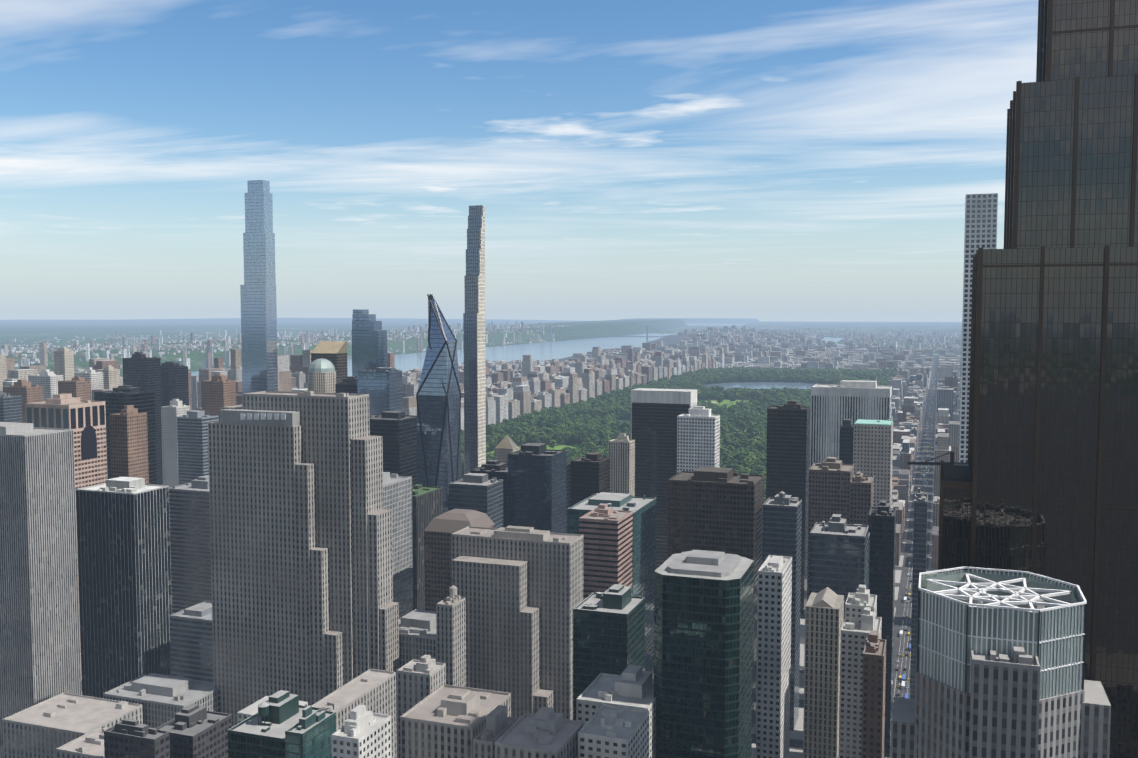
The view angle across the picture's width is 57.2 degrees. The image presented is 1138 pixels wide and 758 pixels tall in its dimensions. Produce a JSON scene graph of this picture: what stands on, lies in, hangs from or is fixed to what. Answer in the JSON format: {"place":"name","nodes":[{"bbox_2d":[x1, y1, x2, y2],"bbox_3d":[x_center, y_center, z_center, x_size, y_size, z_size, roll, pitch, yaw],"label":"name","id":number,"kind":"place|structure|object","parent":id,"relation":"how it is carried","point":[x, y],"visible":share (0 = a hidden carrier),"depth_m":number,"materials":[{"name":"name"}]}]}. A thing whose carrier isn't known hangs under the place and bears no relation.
{"place":"outdoors","nodes":[
{"label":"outdoors","id":0,"kind":"place"},
{"bbox_2d":[0,318,758,376],"bbox_3d":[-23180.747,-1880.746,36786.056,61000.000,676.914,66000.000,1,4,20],"label":"distant land","id":1,"kind":"structure","parent":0,"point":[42,331],"depth_m":15569.45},
{"bbox_2d":[0,321,961,568],"bbox_3d":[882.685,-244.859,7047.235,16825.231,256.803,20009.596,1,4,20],"label":"city building","id":2,"kind":"structure","parent":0,"point":[527,384],"depth_m":4506.38,"materials":[{"name":"grey concrete"}]},
{"bbox_2d":[191,321,801,375],"bbox_3d":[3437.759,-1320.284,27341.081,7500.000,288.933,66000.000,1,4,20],"label":"river","id":3,"kind":"structure","parent":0,"point":[543,351],"depth_m":8934.34,"materials":[{"name":"blue"}]},
{"bbox_2d":[535,325,664,341],"bbox_3d":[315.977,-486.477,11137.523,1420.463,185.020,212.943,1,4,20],"label":"suspension bridge","id":4,"kind":"structure","parent":3,"relation":"on","point":[551,336],"depth_m":11121.67,"materials":[{"name":"silver metal"}]},
{"bbox_2d":[0,0,1037,321],"label":"sky","id":5,"kind":"structure","parent":0,"point":[762,160],"materials":[{"name":"blue"}]},
{"bbox_2d":[81,329,960,757],"bbox_3d":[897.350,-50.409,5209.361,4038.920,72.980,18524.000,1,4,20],"label":"street","id":6,"kind":"structure","parent":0,"point":[903,607],"depth_m":1332.81,"materials":[{"name":"grey asphalt"}]},
{"bbox_2d":[0,354,6,390],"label":"building","id":7,"kind":"structure","parent":6,"relation":"on","point":[3,374],"depth_m":2058.26,"materials":[{"name":"beige concrete"}]},
{"bbox_2d":[0,390,22,422],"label":"building","id":8,"kind":"structure","parent":6,"relation":"on","point":[10,408],"depth_m":1311.00,"materials":[{"name":"blue glass"}]},
{"bbox_2d":[3,379,43,422],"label":"building","id":9,"kind":"structure","parent":6,"relation":"on","point":[26,390],"depth_m":1430.38,"materials":[{"name":"beige concrete"}]},
{"bbox_2d":[0,422,81,757],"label":"office tower","id":10,"kind":"structure","parent":6,"relation":"on","point":[39,636],"depth_m":711.82,"materials":[{"name":"grey concrete"}]},
{"bbox_2d":[28,369,62,400],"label":"building","id":11,"kind":"structure","parent":6,"relation":"on","point":[47,379],"depth_m":1590.31,"materials":[{"name":"white concrete"}]},
{"bbox_2d":[54,347,73,380],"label":"building","id":12,"kind":"structure","parent":6,"relation":"on","point":[64,361],"depth_m":2196.73,"materials":[{"name":"beige concrete"}]},
{"bbox_2d":[25,393,106,661],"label":"high-rise building","id":13,"kind":"structure","parent":6,"relation":"on","point":[85,420],"depth_m":889.27,"materials":[{"name":"brown stone"}]},
{"bbox_2d":[2,692,142,757],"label":"building","id":14,"kind":"structure","parent":6,"relation":"on","point":[46,728],"depth_m":604.03,"materials":[{"name":"white concrete"}]},
{"bbox_2d":[58,376,90,399],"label":"building","id":15,"kind":"structure","parent":6,"relation":"on","point":[78,386],"depth_m":1369.53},
{"bbox_2d":[56,726,110,757],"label":"building","id":16,"kind":"structure","parent":6,"relation":"on","point":[90,744],"depth_m":519.93,"materials":[{"name":"beige concrete"}]},
{"bbox_2d":[74,367,103,400],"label":"building","id":17,"kind":"structure","parent":6,"relation":"on","point":[93,376],"depth_m":1596.00,"materials":[{"name":"white concrete"}]},
{"bbox_2d":[95,365,119,389],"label":"building","id":18,"kind":"structure","parent":6,"relation":"on","point":[111,378],"depth_m":1755.32,"materials":[{"name":"beige concrete"}]},
{"bbox_2d":[76,477,171,697],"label":"office tower","id":19,"kind":"structure","parent":6,"relation":"on","point":[124,565],"depth_m":779.72,"materials":[{"name":"glass"}]},
{"bbox_2d":[94,385,156,484],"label":"building","id":20,"kind":"structure","parent":6,"relation":"on","point":[117,399],"depth_m":1068.97,"materials":[{"name":"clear glass"}]},
{"bbox_2d":[110,405,148,483],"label":"building","id":21,"kind":"structure","parent":6,"relation":"on","point":[129,440],"depth_m":940.58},
{"bbox_2d":[104,718,169,757],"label":"building","id":22,"kind":"structure","parent":6,"relation":"on","point":[127,738],"depth_m":492.09,"materials":[{"name":"grey concrete"}]},
{"bbox_2d":[103,673,218,727],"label":"office building","id":23,"kind":"structure","parent":6,"relation":"on","point":[162,699],"depth_m":638.97,"materials":[{"name":"grey concrete"}]},
{"bbox_2d":[161,361,188,406],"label":"skyscraper","id":24,"kind":"structure","parent":6,"relation":"on","point":[174,380],"depth_m":1660.91,"materials":[{"name":"blue glass"}]},
{"bbox_2d":[161,399,189,486],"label":"building","id":25,"kind":"structure","parent":6,"relation":"on","point":[173,411],"depth_m":1316.84,"materials":[{"name":"white concrete"}]},
{"bbox_2d":[169,475,211,613],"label":"building","id":26,"kind":"structure","parent":6,"relation":"on","point":[189,515],"depth_m":948.84,"materials":[{"name":"grey glass"}]},
{"bbox_2d":[169,601,213,684],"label":"low building","id":27,"kind":"structure","parent":6,"relation":"on","point":[191,644],"depth_m":765.58,"materials":[{"name":"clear glass"}]},
{"bbox_2d":[155,704,231,757],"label":"building","id":28,"kind":"structure","parent":6,"relation":"on","point":[196,730],"depth_m":531.49,"materials":[{"name":"grey concrete"}]},
{"bbox_2d":[177,410,218,484],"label":"building","id":29,"kind":"structure","parent":6,"relation":"on","point":[192,443],"depth_m":1227.97,"materials":[{"name":"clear glass"}]},
{"bbox_2d":[201,374,235,420],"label":"building","id":30,"kind":"structure","parent":6,"relation":"on","point":[218,391],"depth_m":1340.20,"materials":[{"name":"beige concrete"}]},
{"bbox_2d":[240,180,277,392],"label":"skyscraper","id":31,"kind":"structure","parent":6,"relation":"on","point":[259,330],"depth_m":1385.92,"materials":[{"name":"blue glass"}]},
{"bbox_2d":[237,696,307,723],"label":"white building","id":32,"kind":"structure","parent":6,"relation":"on","point":[247,712],"depth_m":480.65,"materials":[{"name":"white concrete"}]},
{"bbox_2d":[228,690,329,757],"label":"building","id":33,"kind":"structure","parent":6,"relation":"on","point":[260,733],"depth_m":454.09,"materials":[{"name":"teal glass"}]},
{"bbox_2d":[208,391,398,732],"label":"stepped skyscraper","id":34,"kind":"structure","parent":6,"relation":"on","point":[305,607],"depth_m":627.52,"materials":[{"name":"white concrete"}]},
{"bbox_2d":[285,706,335,757],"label":"teal building","id":35,"kind":"structure","parent":6,"relation":"on","point":[309,734],"depth_m":437.47,"materials":[{"name":"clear glass"}]},
{"bbox_2d":[307,358,335,392],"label":"domed building","id":36,"kind":"structure","parent":6,"relation":"on","point":[321,374],"depth_m":1252.34,"materials":[{"name":"beige stone"}]},
{"bbox_2d":[311,341,347,382],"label":"office tower","id":37,"kind":"structure","parent":6,"relation":"on","point":[334,353],"depth_m":1424.10,"materials":[{"name":"beige stone"}]},
{"bbox_2d":[335,376,357,393],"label":"dark building","id":38,"kind":"structure","parent":6,"relation":"on","point":[348,384],"depth_m":1264.97,"materials":[{"name":"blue glass"}]},
{"bbox_2d":[311,669,396,757],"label":"building","id":39,"kind":"structure","parent":6,"relation":"on","point":[374,690],"depth_m":557.92,"materials":[{"name":"beige stone"}]},
{"bbox_2d":[331,705,390,757],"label":"white building","id":40,"kind":"structure","parent":6,"relation":"on","point":[362,732],"depth_m":410.43,"materials":[{"name":"white concrete"}]},
{"bbox_2d":[352,310,386,375],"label":"building","id":41,"kind":"structure","parent":6,"relation":"on","point":[369,342],"depth_m":1333.99,"materials":[{"name":"blue glass"}]},
{"bbox_2d":[357,367,402,413],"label":"blue building","id":42,"kind":"structure","parent":6,"relation":"on","point":[381,387],"depth_m":1150.17,"materials":[{"name":"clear glass"}]},
{"bbox_2d":[369,411,416,484],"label":"building","id":43,"kind":"structure","parent":6,"relation":"on","point":[396,431],"depth_m":1050.17,"materials":[{"name":"grey glass"}]},
{"bbox_2d":[383,472,412,618],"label":"building","id":44,"kind":"structure","parent":6,"relation":"on","point":[397,495],"depth_m":805.77,"materials":[{"name":"grey concrete"}]},
{"bbox_2d":[399,609,436,667],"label":"building","id":45,"kind":"structure","parent":6,"relation":"on","point":[417,635],"depth_m":641.17,"materials":[{"name":"grey concrete"}]},
{"bbox_2d":[396,655,445,757],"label":"building","id":46,"kind":"structure","parent":6,"relation":"on","point":[422,678],"depth_m":531.58,"materials":[{"name":"white concrete"}]},
{"bbox_2d":[412,484,442,609],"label":"skyscraper","id":47,"kind":"structure","parent":6,"relation":"on","point":[427,504],"depth_m":864.40,"materials":[{"name":"stone"}]},
{"bbox_2d":[416,294,461,512],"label":"building","id":48,"kind":"structure","parent":6,"relation":"on","point":[438,396],"depth_m":946.23,"materials":[{"name":"blue glass"}]},
{"bbox_2d":[436,585,465,686],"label":"high-rise building","id":49,"kind":"structure","parent":6,"relation":"on","point":[451,628],"depth_m":622.96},
{"bbox_2d":[400,684,510,757],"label":"limestone building","id":50,"kind":"structure","parent":6,"relation":"on","point":[445,721],"depth_m":430.76,"materials":[{"name":"beige stone"}]},
{"bbox_2d":[424,524,494,610],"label":"building","id":51,"kind":"structure","parent":6,"relation":"on","point":[437,568],"depth_m":774.23,"materials":[{"name":"brown"}]},
{"bbox_2d":[424,509,493,532],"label":"domed roof","id":52,"kind":"structure","parent":51,"relation":"on","point":[453,520],"depth_m":775.68,"materials":[{"name":"grey concrete"}]},
{"bbox_2d":[463,205,485,473],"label":"building","id":53,"kind":"structure","parent":6,"relation":"on","point":[474,383],"depth_m":1286.88,"materials":[{"name":"ceramic"}]},
{"bbox_2d":[449,473,502,527],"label":"building","id":54,"kind":"structure","parent":6,"relation":"on","point":[481,492],"depth_m":917.87,"materials":[{"name":"grey glass"}]},
{"bbox_2d":[470,460,507,526],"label":"dark building","id":55,"kind":"structure","parent":6,"relation":"on","point":[497,469],"depth_m":1010.65,"materials":[{"name":"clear glass"}]},
{"bbox_2d":[473,705,516,757],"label":"building","id":56,"kind":"structure","parent":6,"relation":"on","point":[499,722],"depth_m":407.06,"materials":[{"name":"grey concrete"}]},
{"bbox_2d":[495,447,518,465],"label":"building","id":57,"kind":"structure","parent":6,"relation":"on","point":[501,454],"depth_m":1163.53,"materials":[{"name":"gold stone"}]},
{"bbox_2d":[495,435,517,448],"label":"pyramidal roof","id":58,"kind":"structure","parent":57,"relation":"on","point":[507,442],"depth_m":1165.98,"materials":[{"name":"beige stone"}]},
{"bbox_2d":[81,372,937,757],"bbox_3d":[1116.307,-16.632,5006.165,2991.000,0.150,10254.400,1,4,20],"label":"sidewalks","id":59,"kind":"structure","parent":6,"relation":"on","point":[797,734],"depth_m":1021.98,"materials":[{"name":"grey concrete"}]},
{"bbox_2d":[122,352,162,484],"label":"skyscraper","id":60,"kind":"structure","parent":59,"relation":"on","point":[141,371],"depth_m":1594.61,"materials":[{"name":"black glass"}]},
{"bbox_2d":[451,526,582,719],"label":"office building","id":61,"kind":"structure","parent":6,"relation":"on","point":[520,589],"depth_m":654.09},
{"bbox_2d":[508,443,566,533],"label":"dark building","id":62,"kind":"structure","parent":6,"relation":"on","point":[537,486],"depth_m":948.04,"materials":[{"name":"blue glass"}]},
{"bbox_2d":[495,706,583,757],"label":"building","id":63,"kind":"structure","parent":6,"relation":"on","point":[545,732],"depth_m":397.34,"materials":[{"name":"grey concrete"}]},
{"bbox_2d":[567,463,570,533],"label":"dark building","id":64,"kind":"structure","parent":6,"relation":"on","point":[568,485],"depth_m":1027.22,"materials":[{"name":"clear glass"}]},
{"bbox_2d":[571,452,609,505],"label":"dark building","id":65,"kind":"structure","parent":6,"relation":"on","point":[589,474],"depth_m":1049.35,"materials":[{"name":"grey metal"}]},
{"bbox_2d":[579,503,632,599],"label":"pink building","id":66,"kind":"structure","parent":6,"relation":"on","point":[605,531],"depth_m":723.96,"materials":[{"name":"pink concrete"}]},
{"bbox_2d":[573,584,644,719],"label":"building","id":67,"kind":"structure","parent":6,"relation":"on","point":[609,631],"depth_m":557.19,"materials":[{"name":"teal glass"}]},
{"bbox_2d":[568,492,655,678],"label":"high-rise building","id":68,"kind":"structure","parent":6,"relation":"on","point":[643,508],"depth_m":807.74,"materials":[{"name":"teal glass"}]},
{"bbox_2d":[578,705,648,757],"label":"office building","id":69,"kind":"structure","parent":6,"relation":"on","point":[607,731],"depth_m":400.66,"materials":[{"name":"grey concrete"}]},
{"bbox_2d":[576,665,655,757],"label":"office building","id":70,"kind":"structure","parent":6,"relation":"on","point":[631,686],"depth_m":460.70,"materials":[{"name":"grey concrete"}]},
{"bbox_2d":[609,433,634,496],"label":"beige building","id":71,"kind":"structure","parent":6,"relation":"on","point":[622,463],"depth_m":1161.68,"materials":[{"name":"white concrete"}]},
{"bbox_2d":[631,388,696,568],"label":"building","id":72,"kind":"structure","parent":6,"relation":"on","point":[655,412],"depth_m":1206.15,"materials":[{"name":"dark glass"},{"name":"travertine"}]},
{"bbox_2d":[677,406,719,473],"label":"building","id":73,"kind":"structure","parent":6,"relation":"on","point":[698,436],"depth_m":1098.33,"materials":[{"name":"white concrete"}]},
{"bbox_2d":[654,550,753,757],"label":"skyscraper","id":74,"kind":"structure","parent":6,"relation":"on","point":[703,632],"depth_m":448.55,"materials":[{"name":"teal glass"}]},
{"bbox_2d":[668,467,763,726],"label":"high-rise building","id":75,"kind":"structure","parent":6,"relation":"on","point":[715,509],"depth_m":778.46,"materials":[{"name":"brown metal"}]},
{"bbox_2d":[756,555,791,757],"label":"white building","id":76,"kind":"structure","parent":6,"relation":"on","point":[774,595],"depth_m":525.56,"materials":[{"name":"white concrete"}]},
{"bbox_2d":[762,491,801,730],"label":"high-rise building","id":77,"kind":"structure","parent":6,"relation":"on","point":[782,524],"depth_m":770.23,"materials":[{"name":"grey glass"}]},
{"bbox_2d":[766,401,810,613],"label":"skyscraper","id":78,"kind":"structure","parent":6,"relation":"on","point":[788,450],"depth_m":1066.84,"materials":[{"name":"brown dark glass"}]},
{"bbox_2d":[803,592,843,757],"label":"high-rise building","id":79,"kind":"structure","parent":6,"relation":"on","point":[823,626],"depth_m":580.38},
{"bbox_2d":[812,587,837,607],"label":"pyramidal roof","id":80,"kind":"structure","parent":79,"relation":"attached to","point":[827,597],"depth_m":586.87,"materials":[{"name":"beige stone"}]},
{"bbox_2d":[807,457,853,600],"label":"brown building","id":81,"kind":"structure","parent":6,"relation":"on","point":[830,478],"depth_m":850.56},
{"bbox_2d":[809,514,868,617],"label":"high-rise building","id":82,"kind":"structure","parent":6,"relation":"on","point":[838,555],"depth_m":653.71,"materials":[{"name":"grey glass"}]},
{"bbox_2d":[840,419,853,463],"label":"dark building","id":83,"kind":"structure","parent":6,"relation":"on","point":[846,439],"depth_m":1116.08,"materials":[{"name":"blue glass"}]},
{"bbox_2d":[810,380,891,466],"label":"skyscraper","id":84,"kind":"structure","parent":6,"relation":"on","point":[833,406],"depth_m":1208.99,"materials":[{"name":"white concrete"}]},
{"bbox_2d":[839,607,881,757],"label":"high-rise building","id":85,"kind":"structure","parent":6,"relation":"on","point":[854,635],"depth_m":527.87,"materials":[{"name":"white concrete"}]},
{"bbox_2d":[845,584,876,624],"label":"building top","id":86,"kind":"object","parent":6,"relation":"on","point":[859,600],"visible":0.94,"depth_m":544.82,"materials":[{"name":"grey concrete"}]},
{"bbox_2d":[850,472,873,524],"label":"brown building","id":87,"kind":"structure","parent":6,"relation":"on","point":[861,494],"depth_m":841.71,"materials":[{"name":"concrete"}]},
{"bbox_2d":[854,524,869,588],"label":"glass building","id":88,"kind":"structure","parent":6,"relation":"on","point":[868,556],"depth_m":707.57,"materials":[{"name":"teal glass"}]},
{"bbox_2d":[795,377,934,757],"bbox_3d":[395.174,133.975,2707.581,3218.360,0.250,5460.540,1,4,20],"label":"cars","id":89,"kind":"object","parent":6,"relation":"on","point":[908,603],"visible":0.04,"depth_m":1032.19,"materials":[{"name":"white paint"}]},
{"bbox_2d":[853,419,892,507],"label":"skyscraper","id":90,"kind":"structure","parent":6,"relation":"on","point":[872,450],"depth_m":967.33,"materials":[{"name":"white stone"}]},
{"bbox_2d":[855,419,891,424],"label":"flat roof","id":91,"kind":"structure","parent":90,"relation":"on","point":[871,422],"depth_m":979.02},
{"bbox_2d":[861,630,885,757],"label":"high-rise building","id":92,"kind":"structure","parent":6,"relation":"on","point":[873,698],"depth_m":485.33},
{"bbox_2d":[868,500,895,756],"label":"dark building","id":93,"kind":"structure","parent":6,"relation":"on","point":[882,523],"depth_m":722.56,"materials":[{"name":"black glass"}]},
{"bbox_2d":[892,375,935,699],"bbox_3d":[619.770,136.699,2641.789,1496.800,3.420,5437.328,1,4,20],"label":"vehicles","id":94,"kind":"object","parent":6,"relation":"on","point":[902,678],"visible":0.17,"depth_m":1222.03,"materials":[{"name":"paint"}]},
{"bbox_2d":[910,488,927,698],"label":"building","id":95,"kind":"structure","parent":6,"relation":"on","point":[920,533],"depth_m":790.80,"materials":[{"name":"grey glass"}]},
{"bbox_2d":[959,193,997,462],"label":"building","id":96,"kind":"structure","parent":6,"relation":"on","point":[980,231],"depth_m":996.43,"materials":[{"name":"white concrete"}]},
{"bbox_2d":[890,566,1110,757],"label":"skyscraper","id":97,"kind":"structure","parent":6,"relation":"on","point":[1000,664],"depth_m":265.79,"materials":[{"name":"stone"}]},
{"bbox_2d":[907,0,1137,757],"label":"skyscraper","id":98,"kind":"structure","parent":6,"relation":"on","point":[1043,481],"depth_m":323.00,"materials":[{"name":"black glass"}]},
{"bbox_2d":[486,444,575,453],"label":"lawn","id":99,"kind":"structure","parent":0,"point":[559,447],"depth_m":2258.76,"materials":[{"name":"green plant"}]},
{"bbox_2d":[461,374,896,478],"bbox_3d":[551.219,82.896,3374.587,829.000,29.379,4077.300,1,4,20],"label":"park ground","id":100,"kind":"structure","parent":0,"point":[565,443],"depth_m":2813.64,"materials":[{"name":"green plant"}]},
{"bbox_2d":[461,371,890,481],"bbox_3d":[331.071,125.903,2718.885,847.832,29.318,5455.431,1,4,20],"label":"park trees","id":101,"kind":"object","parent":100,"relation":"on","point":[617,416],"visible":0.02,"depth_m":2676.39,"materials":[{"name":"green plant"}]},
{"bbox_2d":[461,366,897,502],"bbox_3d":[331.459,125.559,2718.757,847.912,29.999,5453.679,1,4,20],"label":"park trees","id":102,"kind":"object","parent":100,"relation":"on","point":[604,433],"visible":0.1,"depth_m":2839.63,"materials":[{"name":"green plant"}]},
{"bbox_2d":[704,382,815,390],"bbox_3d":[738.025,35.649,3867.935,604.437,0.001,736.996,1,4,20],"label":"reservoir","id":103,"kind":"object","parent":100,"relation":"in","point":[766,385],"visible":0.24,"depth_m":4028.85,"materials":[{"name":"blue liquid"}]},
{"bbox_2d":[702,399,754,407],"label":"lawn","id":104,"kind":"structure","parent":0,"point":[727,402],"depth_m":3307.93,"materials":[{"name":"green plant"}]},
{"bbox_2d":[648,322,961,355],"bbox_3d":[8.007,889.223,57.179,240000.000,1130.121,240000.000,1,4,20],"label":"ground","id":105,"kind":"structure","parent":0,"point":[914,327],"depth_m":23110.25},
{"bbox_2d":[822,337,958,355],"bbox_3d":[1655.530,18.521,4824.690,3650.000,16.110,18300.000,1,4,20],"label":"river","id":106,"kind":"structure","parent":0,"point":[827,339],"depth_m":12256.17,"materials":[{"name":"grey"}]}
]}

